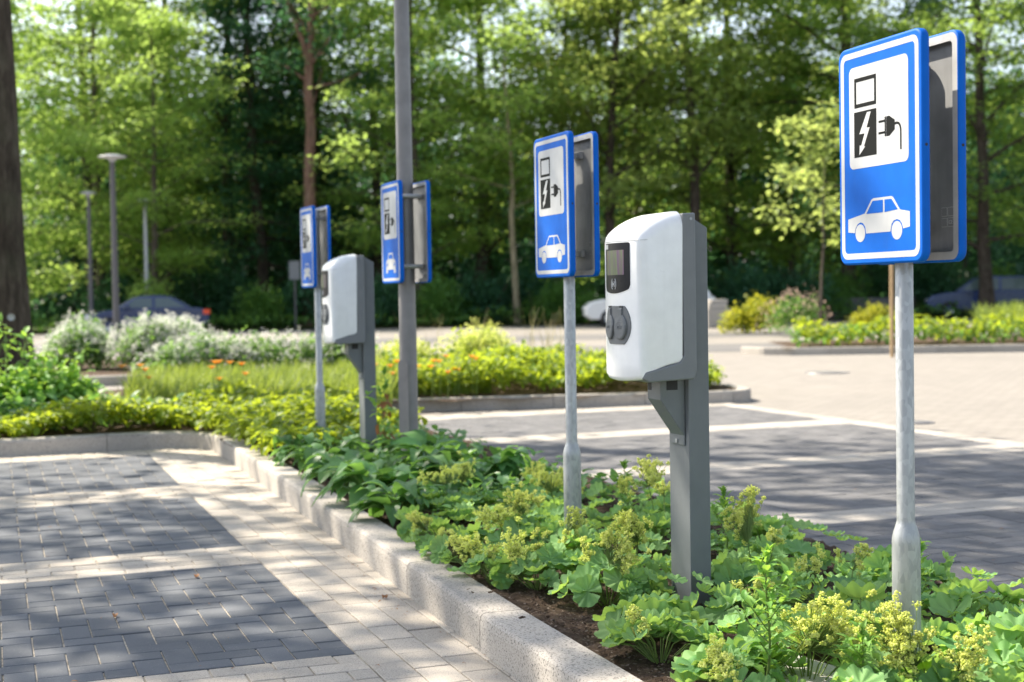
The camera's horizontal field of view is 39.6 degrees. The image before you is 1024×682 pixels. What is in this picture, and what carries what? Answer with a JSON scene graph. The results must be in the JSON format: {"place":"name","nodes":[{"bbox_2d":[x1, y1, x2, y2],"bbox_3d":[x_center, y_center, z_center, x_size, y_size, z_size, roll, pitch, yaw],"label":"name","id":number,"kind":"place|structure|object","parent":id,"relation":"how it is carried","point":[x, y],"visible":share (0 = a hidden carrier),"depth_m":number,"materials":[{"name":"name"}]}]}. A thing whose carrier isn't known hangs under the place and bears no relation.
{"place":"outdoors","nodes":[
{"label":"outdoors","id":0,"kind":"place"},
{"bbox_2d":[38,358,151,375],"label":"bed soil","id":1,"kind":"structure","parent":0,"point":[115,370],"depth_m":22.73,"materials":[{"name":"brown soil"}]},
{"bbox_2d":[37,308,117,369],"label":"white flowering bush","id":2,"kind":"object","parent":1,"relation":"on","point":[70,342],"visible":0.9,"depth_m":22.95,"materials":[{"name":"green plant"}]},
{"bbox_2d":[102,309,223,369],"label":"white flowering bush","id":3,"kind":"object","parent":1,"relation":"on","point":[144,336],"visible":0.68,"depth_m":22.55,"materials":[{"name":"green plant"}]},
{"bbox_2d":[0,455,354,681],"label":"dark pavement","id":4,"kind":"structure","parent":0,"point":[48,660],"depth_m":5.86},
{"bbox_2d":[0,448,519,681],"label":"light pavement","id":5,"kind":"structure","parent":0,"point":[371,650],"depth_m":6.41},
{"bbox_2d":[0,375,734,439],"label":"bed soil","id":6,"kind":"structure","parent":0,"point":[613,386],"depth_m":15.69,"materials":[{"name":"brown soil"}]},
{"bbox_2d":[0,0,33,375],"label":"tree","id":7,"kind":"object","parent":6,"relation":"on","point":[14,295],"visible":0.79,"depth_m":15.18,"materials":[{"name":"brown plant"}]},
{"bbox_2d":[0,312,114,406],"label":"leafy bush","id":8,"kind":"object","parent":6,"relation":"on","point":[23,383],"visible":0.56,"depth_m":13.28,"materials":[{"name":"green plant"}]},
{"bbox_2d":[0,389,185,430],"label":"ground cover","id":9,"kind":"object","parent":6,"relation":"on","point":[29,402],"visible":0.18,"depth_m":12.66,"materials":[{"name":"green plant"}]},
{"bbox_2d":[0,380,427,455],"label":"ground cover","id":10,"kind":"object","parent":6,"relation":"on","point":[263,417],"visible":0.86,"depth_m":11.67,"materials":[{"name":"green plant"}]},
{"bbox_2d":[128,325,315,374],"bbox_3d":[-3.874,0.196,19.252,2.628,0.800,1.427,-2,2,-20],"label":"white flowering bush","id":11,"kind":"object","parent":6,"relation":"on","point":[190,352],"visible":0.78,"depth_m":19.06,"materials":[{"name":"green plant"}]},
{"bbox_2d":[109,356,494,406],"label":"long grass","id":12,"kind":"structure","parent":6,"relation":"on","point":[168,384],"depth_m":15.05,"materials":[{"name":"green plant"}]},
{"bbox_2d":[270,325,385,371],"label":"white flowering bush","id":13,"kind":"object","parent":6,"relation":"on","point":[336,352],"visible":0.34,"depth_m":19.52,"materials":[{"name":"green plant"}]},
{"bbox_2d":[432,317,519,360],"bbox_3d":[-0.403,0.091,19.034,1.344,0.840,1.140,-2,2,-20],"label":"lime flowering mound","id":14,"kind":"object","parent":6,"relation":"on","point":[486,339],"visible":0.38,"depth_m":18.93,"materials":[{"name":"yellow plant"}]},
{"bbox_2d":[377,339,727,390],"bbox_3d":[0.314,0.266,17.394,4.065,0.557,4.070,-1,2,-8],"label":"ground cover","id":15,"kind":"object","parent":6,"relation":"on","point":[543,365],"visible":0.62,"depth_m":15.81,"materials":[{"name":"green plant"}]},
{"bbox_2d":[32,310,974,332],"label":"verge","id":16,"kind":"structure","parent":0,"point":[234,327],"depth_m":56.48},
{"bbox_2d":[67,268,162,324],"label":"shrub","id":17,"kind":"object","parent":16,"relation":"on","point":[106,303],"visible":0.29,"depth_m":58.71,"materials":[{"name":"green plant"}]},
{"bbox_2d":[163,259,258,326],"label":"shrub","id":18,"kind":"object","parent":16,"relation":"on","point":[216,297],"visible":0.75,"depth_m":58.77,"materials":[{"name":"green plant"}]},
{"bbox_2d":[228,278,297,329],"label":"shrub","id":19,"kind":"object","parent":16,"relation":"on","point":[260,303],"visible":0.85,"depth_m":55.58,"materials":[{"name":"green plant"}]},
{"bbox_2d":[374,272,420,325],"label":"shrub","id":20,"kind":"object","parent":16,"relation":"on","point":[386,298],"visible":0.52,"depth_m":55.45,"materials":[{"name":"green plant"}]},
{"bbox_2d":[415,271,485,326],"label":"shrub","id":21,"kind":"object","parent":16,"relation":"on","point":[437,306],"visible":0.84,"depth_m":55.03,"materials":[{"name":"green plant"}]},
{"bbox_2d":[445,257,557,324],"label":"shrub","id":22,"kind":"object","parent":16,"relation":"on","point":[485,298],"visible":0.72,"depth_m":56.52,"materials":[{"name":"green plant"}]},
{"bbox_2d":[18,44,1023,324],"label":"wood","id":23,"kind":"object","parent":16,"relation":"on","point":[498,262],"visible":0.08,"depth_m":75.74,"materials":[{"name":"green plant"}]},
{"bbox_2d":[508,277,582,324],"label":"shrub","id":24,"kind":"object","parent":16,"relation":"on","point":[542,304],"visible":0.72,"depth_m":55.09,"materials":[{"name":"green plant"}]},
{"bbox_2d":[707,253,778,313],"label":"shrub","id":25,"kind":"object","parent":16,"relation":"on","point":[747,283],"visible":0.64,"depth_m":55.45,"materials":[{"name":"green plant"}]},
{"bbox_2d":[757,259,846,319],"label":"shrub","id":26,"kind":"object","parent":16,"relation":"on","point":[785,282],"visible":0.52,"depth_m":55.37,"materials":[{"name":"green plant"}]},
{"bbox_2d":[808,266,875,319],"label":"shrub","id":27,"kind":"object","parent":16,"relation":"on","point":[848,290],"visible":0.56,"depth_m":56.48,"materials":[{"name":"green plant"}]},
{"bbox_2d":[856,261,976,314],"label":"shrub","id":28,"kind":"object","parent":16,"relation":"on","point":[926,283],"visible":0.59,"depth_m":58.43,"materials":[{"name":"green plant"}]},
{"bbox_2d":[12,0,1023,261],"label":"sky","id":29,"kind":"structure","parent":0,"point":[464,44],"materials":[{"name":"white"}]},
{"bbox_2d":[34,329,1020,349],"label":"parking lane","id":30,"kind":"structure","parent":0,"point":[579,337],"depth_m":39.18,"materials":[{"name":"concrete"}]},
{"bbox_2d":[98,154,125,345],"bbox_3d":[-10.648,-2.292,38.119,0.734,5.400,0.734,-2,2,-20],"label":"lamp post","id":31,"kind":"object","parent":30,"relation":"on","point":[111,158],"visible":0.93,"depth_m":38.05,"materials":[{"name":"metal"}]},
{"bbox_2d":[715,290,783,333],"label":"shrub","id":32,"kind":"object","parent":30,"relation":"on","point":[750,315],"visible":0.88,"depth_m":39.74,"materials":[{"name":"yellow plant"}]},
{"bbox_2d":[755,284,832,332],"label":"pink flowering shrub","id":33,"kind":"object","parent":30,"relation":"on","point":[786,312],"visible":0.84,"depth_m":36.86,"materials":[{"name":"green plant"}]},
{"bbox_2d":[33,317,1023,442],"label":"road","id":34,"kind":"structure","parent":0,"point":[985,390],"depth_m":19.11,"materials":[{"name":"beige asphalt"}]},
{"bbox_2d":[11,0,135,304],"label":"broadleaf tree","id":35,"kind":"object","parent":34,"relation":"on","point":[38,230],"visible":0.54,"depth_m":58.04,"materials":[{"name":"green plant"}]},
{"bbox_2d":[13,0,247,313],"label":"broadleaf tree","id":36,"kind":"object","parent":34,"relation":"on","point":[85,177],"visible":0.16,"depth_m":68.66,"materials":[{"name":"green plant"}]},
{"bbox_2d":[11,0,262,311],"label":"broadleaf tree","id":37,"kind":"object","parent":34,"relation":"on","point":[55,40],"visible":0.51,"depth_m":59.98,"materials":[{"name":"green plant"}]},
{"bbox_2d":[85,295,209,333],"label":"parked car","id":38,"kind":"object","parent":34,"relation":"on","point":[135,306],"visible":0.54,"depth_m":51.06,"materials":[{"name":"blue paint"}]},
{"bbox_2d":[32,0,271,299],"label":"broadleaf tree","id":39,"kind":"object","parent":34,"relation":"on","point":[161,32],"visible":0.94,"depth_m":56.24,"materials":[{"name":"green plant"}]},
{"bbox_2d":[12,0,349,297],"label":"broadleaf tree","id":40,"kind":"object","parent":34,"relation":"on","point":[181,11],"visible":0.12,"depth_m":69.10,"materials":[{"name":"green plant"}]},
{"bbox_2d":[25,0,439,322],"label":"broadleaf tree","id":41,"kind":"object","parent":34,"relation":"on","point":[290,38],"visible":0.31,"depth_m":64.09,"materials":[{"name":"green plant"}]},
{"bbox_2d":[127,0,373,323],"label":"conifer tree","id":42,"kind":"object","parent":34,"relation":"on","point":[253,171],"visible":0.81,"depth_m":62.15,"materials":[{"name":"green plant"}]},
{"bbox_2d":[217,0,420,294],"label":"conifer tree","id":43,"kind":"object","parent":34,"relation":"on","point":[320,173],"visible":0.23,"depth_m":65.76,"materials":[{"name":"green plant"}]},
{"bbox_2d":[0,430,643,681],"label":"kerb","id":44,"kind":"structure","parent":34,"relation":"on","point":[493,627],"depth_m":5.88,"materials":[{"name":"concrete"}]},
{"bbox_2d":[238,0,430,325],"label":"pine tree","id":45,"kind":"object","parent":34,"relation":"on","point":[307,46],"visible":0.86,"depth_m":57.73,"materials":[{"name":"green plant"}]},
{"bbox_2d":[223,0,534,320],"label":"broadleaf tree","id":46,"kind":"object","parent":34,"relation":"on","point":[376,259],"visible":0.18,"depth_m":65.05,"materials":[{"name":"green plant"}]},
{"bbox_2d":[270,0,560,323],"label":"broadleaf tree","id":47,"kind":"object","parent":34,"relation":"on","point":[387,16],"visible":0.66,"depth_m":57.40,"materials":[{"name":"green plant"}]},
{"bbox_2d":[290,0,678,318],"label":"broadleaf tree","id":48,"kind":"object","parent":34,"relation":"on","point":[506,4],"visible":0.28,"depth_m":61.80,"materials":[{"name":"green plant"}]},
{"bbox_2d":[410,1,618,323],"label":"slender tree","id":49,"kind":"object","parent":34,"relation":"on","point":[505,38],"visible":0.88,"depth_m":55.49,"materials":[{"name":"green plant"}]},
{"bbox_2d":[31,299,1023,331],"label":"ground cover","id":50,"kind":"object","parent":34,"relation":"on","point":[461,317],"visible":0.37,"depth_m":54.66,"materials":[{"name":"green plant"}]},
{"bbox_2d":[441,0,695,283],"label":"broadleaf tree","id":51,"kind":"object","parent":34,"relation":"on","point":[579,47],"visible":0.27,"depth_m":60.38,"materials":[{"name":"green plant"}]},
{"bbox_2d":[389,382,750,411],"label":"kerb","id":52,"kind":"structure","parent":34,"relation":"on","point":[739,394],"depth_m":15.28,"materials":[{"name":"concrete"}]},
{"bbox_2d":[488,0,794,298],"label":"broadleaf tree","id":53,"kind":"object","parent":34,"relation":"on","point":[612,187],"visible":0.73,"depth_m":56.57,"materials":[{"name":"green plant"}]},
{"bbox_2d":[507,0,804,284],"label":"broadleaf tree","id":54,"kind":"object","parent":34,"relation":"on","point":[682,210],"visible":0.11,"depth_m":65.86,"materials":[{"name":"green plant"}]},
{"bbox_2d":[505,0,827,223],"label":"broadleaf tree","id":55,"kind":"object","parent":34,"relation":"on","point":[694,199],"visible":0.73,"depth_m":56.86,"materials":[{"name":"green plant"}]},
{"bbox_2d":[556,0,872,272],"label":"broadleaf tree","id":56,"kind":"object","parent":34,"relation":"on","point":[729,170],"visible":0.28,"depth_m":62.85,"materials":[{"name":"green plant"}]},
{"bbox_2d":[694,7,867,290],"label":"broadleaf tree","id":57,"kind":"object","parent":34,"relation":"on","point":[788,252],"visible":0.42,"depth_m":60.39,"materials":[{"name":"green plant"}]},
{"bbox_2d":[731,97,840,325],"bbox_3d":[7.459,-3.010,33.710,4.146,5.722,3.724,-3,3,-41],"label":"young tree","id":58,"kind":"object","parent":34,"relation":"on","point":[803,175],"visible":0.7,"depth_m":33.91,"materials":[{"name":"green plant"}]},
{"bbox_2d":[608,0,1023,295],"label":"broadleaf tree","id":59,"kind":"object","parent":34,"relation":"on","point":[845,7],"visible":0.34,"depth_m":57.83,"materials":[{"name":"green plant"}]},
{"bbox_2d":[741,344,1023,354],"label":"kerb","id":60,"kind":"structure","parent":34,"relation":"on","point":[880,349],"depth_m":26.48,"materials":[{"name":"concrete"}]},
{"bbox_2d":[792,0,1023,312],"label":"broadleaf tree","id":61,"kind":"object","parent":34,"relation":"on","point":[978,121],"visible":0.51,"depth_m":53.52,"materials":[{"name":"green plant"}]},
{"bbox_2d":[839,0,1014,311],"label":"conifer tree","id":62,"kind":"object","parent":34,"relation":"on","point":[969,252],"visible":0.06,"depth_m":64.89,"materials":[{"name":"green plant"}]},
{"bbox_2d":[924,275,1023,317],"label":"parked car","id":63,"kind":"object","parent":34,"relation":"on","point":[1008,288],"visible":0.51,"depth_m":55.40,"materials":[{"name":"blue paint"}]},
{"bbox_2d":[945,0,1023,246],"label":"broadleaf tree","id":64,"kind":"object","parent":34,"relation":"on","point":[1015,218],"visible":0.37,"depth_m":59.55,"materials":[{"name":"green plant"}]},
{"bbox_2d":[220,429,1022,681],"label":"bed soil","id":65,"kind":"structure","parent":0,"point":[586,637],"depth_m":5.02,"materials":[{"name":"brown soil"}]},
{"bbox_2d":[300,205,330,430],"bbox_3d":[-1.449,0.037,10.604,0.138,2.068,0.401,-2,2,-22],"label":"charging bay sign","id":66,"kind":"object","parent":65,"relation":"on","point":[315,233],"visible":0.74,"depth_m":10.58,"materials":[{"name":"metal"}]},
{"bbox_2d":[321,254,376,461],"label":"charging point","id":67,"kind":"structure","parent":65,"relation":"on","point":[347,308],"depth_m":9.21,"materials":[{"name":"metal"}]},
{"bbox_2d":[311,459,421,510],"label":"broad leafed plant","id":68,"kind":"object","parent":65,"relation":"on","point":[362,471],"visible":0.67,"depth_m":7.43,"materials":[{"name":"green plant"}]},
{"bbox_2d":[345,478,435,527],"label":"broad leafed plant","id":69,"kind":"object","parent":65,"relation":"on","point":[375,501],"visible":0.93,"depth_m":6.95,"materials":[{"name":"green plant"}]},
{"bbox_2d":[394,0,418,480],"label":"lamp post","id":70,"kind":"object","parent":65,"relation":"on","point":[408,392],"visible":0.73,"depth_m":8.44,"materials":[{"name":"metal"}]},
{"bbox_2d":[381,180,431,283],"bbox_3d":[-0.633,-0.644,8.476,0.196,0.600,0.401,-2,2,-21],"label":"charging bay sign","id":71,"kind":"object","parent":70,"relation":"attached to","point":[393,196],"visible":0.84,"depth_m":8.43,"materials":[{"name":"metal"}]},
{"bbox_2d":[387,429,470,468],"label":"broad leafed plant","id":72,"kind":"object","parent":65,"relation":"on","point":[413,440],"visible":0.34,"depth_m":8.28,"materials":[{"name":"green plant"}]},
{"bbox_2d":[403,510,483,551],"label":"lady mantle plant","id":73,"kind":"object","parent":65,"relation":"on","point":[423,524],"visible":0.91,"depth_m":6.20,"materials":[{"name":"green plant"}]},
{"bbox_2d":[415,451,496,519],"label":"lady mantle plant","id":74,"kind":"object","parent":65,"relation":"on","point":[464,470],"visible":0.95,"depth_m":7.00,"materials":[{"name":"green plant"}]},
{"bbox_2d":[439,529,508,574],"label":"lady mantle plant","id":75,"kind":"object","parent":65,"relation":"on","point":[467,550],"visible":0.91,"depth_m":5.59,"materials":[{"name":"green plant"}]},
{"bbox_2d":[464,542,531,589],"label":"lady mantle plant","id":76,"kind":"object","parent":65,"relation":"on","point":[500,581],"visible":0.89,"depth_m":5.40,"materials":[{"name":"green plant"}]},
{"bbox_2d":[467,447,530,492],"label":"broad leafed plant","id":77,"kind":"object","parent":65,"relation":"on","point":[511,455],"visible":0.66,"depth_m":7.82,"materials":[{"name":"green plant"}]},
{"bbox_2d":[457,481,552,545],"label":"lady mantle plant","id":78,"kind":"object","parent":65,"relation":"on","point":[501,518],"visible":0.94,"depth_m":5.97,"materials":[{"name":"green plant"}]},
{"bbox_2d":[486,516,583,589],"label":"lady mantle plant","id":79,"kind":"object","parent":65,"relation":"on","point":[534,559],"visible":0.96,"depth_m":5.28,"materials":[{"name":"green plant"}]},
{"bbox_2d":[534,131,599,526],"bbox_3d":[0.242,0.161,6.060,0.138,2.065,0.401,-2,2,-20],"label":"charging bay sign","id":80,"kind":"object","parent":65,"relation":"on","point":[566,196],"visible":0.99,"depth_m":6.03,"materials":[{"name":"metal"}]},
{"bbox_2d":[550,506,605,573],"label":"lady mantle plant","id":81,"kind":"object","parent":65,"relation":"on","point":[570,535],"visible":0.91,"depth_m":5.60,"materials":[{"name":"green plant"}]},
{"bbox_2d":[548,528,675,606],"bbox_3d":[0.343,0.800,5.043,0.427,0.286,0.333,0,2,27],"label":"lady mantle plant","id":82,"kind":"object","parent":65,"relation":"on","point":[584,585],"visible":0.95,"depth_m":4.99,"materials":[{"name":"green plant"}]},
{"bbox_2d":[607,501,670,581],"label":"lady mantle plant","id":83,"kind":"object","parent":65,"relation":"on","point":[628,521],"visible":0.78,"depth_m":5.26,"materials":[{"name":"green plant"}]},
{"bbox_2d":[592,592,714,641],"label":"lady mantle plant","id":84,"kind":"object","parent":65,"relation":"on","point":[673,605],"visible":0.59,"depth_m":4.56,"materials":[{"name":"green plant"}]},
{"bbox_2d":[288,422,1023,681],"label":"leaves","id":85,"kind":"object","parent":65,"relation":"on","point":[1000,673],"visible":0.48,"depth_m":5.78,"materials":[{"name":"green plant"}]},
{"bbox_2d":[593,454,721,555],"bbox_3d":[0.626,0.691,5.972,0.509,0.433,0.428,0,2,34],"label":"lady mantle plant","id":86,"kind":"object","parent":65,"relation":"on","point":[652,475],"visible":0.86,"depth_m":5.96,"materials":[{"name":"green plant"}]},
{"bbox_2d":[605,211,710,606],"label":"charging point","id":87,"kind":"structure","parent":65,"relation":"on","point":[656,296],"depth_m":4.89,"materials":[{"name":"metal"}]},
{"bbox_2d":[600,604,726,663],"bbox_3d":[0.458,0.873,4.307,0.393,0.186,0.342,-2,2,-20],"label":"lady mantle plant","id":88,"kind":"object","parent":65,"relation":"on","point":[635,625],"visible":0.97,"depth_m":4.27,"materials":[{"name":"green plant"}]},
{"bbox_2d":[683,573,788,623],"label":"lady mantle plant","id":89,"kind":"object","parent":65,"relation":"on","point":[719,606],"visible":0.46,"depth_m":4.71,"materials":[{"name":"green plant"}]},
{"bbox_2d":[670,633,805,681],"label":"lady mantle plant","id":90,"kind":"object","parent":65,"relation":"on","point":[714,661],"visible":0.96,"depth_m":3.81,"materials":[{"name":"green plant"}]},
{"bbox_2d":[711,485,792,593],"bbox_3d":[0.833,0.728,5.157,0.419,0.406,0.436,1,2,38],"label":"lady mantle plant","id":91,"kind":"object","parent":65,"relation":"on","point":[724,569],"visible":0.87,"depth_m":5.16,"materials":[{"name":"green plant"}]},
{"bbox_2d":[723,542,825,681],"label":"tall weed","id":92,"kind":"object","parent":65,"relation":"on","point":[764,569],"visible":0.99,"depth_m":3.80,"materials":[{"name":"green plant"}]},
{"bbox_2d":[726,591,882,681],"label":"lady mantle plant","id":93,"kind":"object","parent":65,"relation":"on","point":[826,636],"visible":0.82,"depth_m":3.86,"materials":[{"name":"green plant"}]},
{"bbox_2d":[769,542,891,609],"bbox_3d":[1.081,0.810,4.735,0.471,0.263,0.527,-2,2,-20],"label":"lady mantle plant","id":94,"kind":"object","parent":65,"relation":"on","point":[805,584],"visible":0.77,"depth_m":4.76,"materials":[{"name":"green plant"}]},
{"bbox_2d":[762,579,931,650],"bbox_3d":[1.043,0.842,4.326,0.528,0.227,0.463,-2,2,-20],"label":"lady mantle plant","id":95,"kind":"object","parent":65,"relation":"on","point":[858,589],"visible":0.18,"depth_m":4.35,"materials":[{"name":"green plant"}]},
{"bbox_2d":[832,619,881,678],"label":"tall weed","id":96,"kind":"object","parent":65,"relation":"on","point":[857,653],"visible":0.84,"depth_m":3.65,"materials":[{"name":"green plant"}]},
{"bbox_2d":[833,544,955,593],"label":"lady mantle plant","id":97,"kind":"object","parent":65,"relation":"on","point":[875,559],"visible":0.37,"depth_m":5.03,"materials":[{"name":"green plant"}]},
{"bbox_2d":[839,28,966,678],"bbox_3d":[1.060,0.222,3.863,0.138,2.063,0.401,-2,2,-18],"label":"charging bay sign","id":98,"kind":"object","parent":65,"relation":"on","point":[902,111],"visible":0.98,"depth_m":3.80,"materials":[{"name":"metal"}]},
{"bbox_2d":[833,589,995,681],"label":"lady mantle plant","id":99,"kind":"object","parent":65,"relation":"on","point":[899,654],"visible":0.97,"depth_m":3.64,"materials":[{"name":"yellow plant"}]},
{"bbox_2d":[921,578,1023,622],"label":"lady mantle plant","id":100,"kind":"object","parent":65,"relation":"on","point":[947,598],"visible":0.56,"depth_m":4.51,"materials":[{"name":"green plant"}]},
{"bbox_2d":[932,604,1023,668],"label":"lady mantle plant","id":101,"kind":"object","parent":65,"relation":"on","point":[1008,629],"visible":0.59,"depth_m":4.03,"materials":[{"name":"green plant"}]},
{"bbox_2d":[419,406,1023,599],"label":"grey pavement","id":102,"kind":"structure","parent":0,"point":[813,488],"depth_m":9.56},
{"bbox_2d":[420,403,1023,526],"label":"light pavement","id":103,"kind":"structure","parent":0,"point":[927,509],"depth_m":10.51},
{"bbox_2d":[767,335,1023,346],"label":"bed soil","id":104,"kind":"structure","parent":0,"point":[919,342],"depth_m":28.26,"materials":[{"name":"brown soil"}]},
{"bbox_2d":[782,309,1023,346],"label":"ground cover","id":105,"kind":"object","parent":104,"relation":"on","point":[873,325],"visible":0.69,"depth_m":27.34,"materials":[{"name":"green plant"}]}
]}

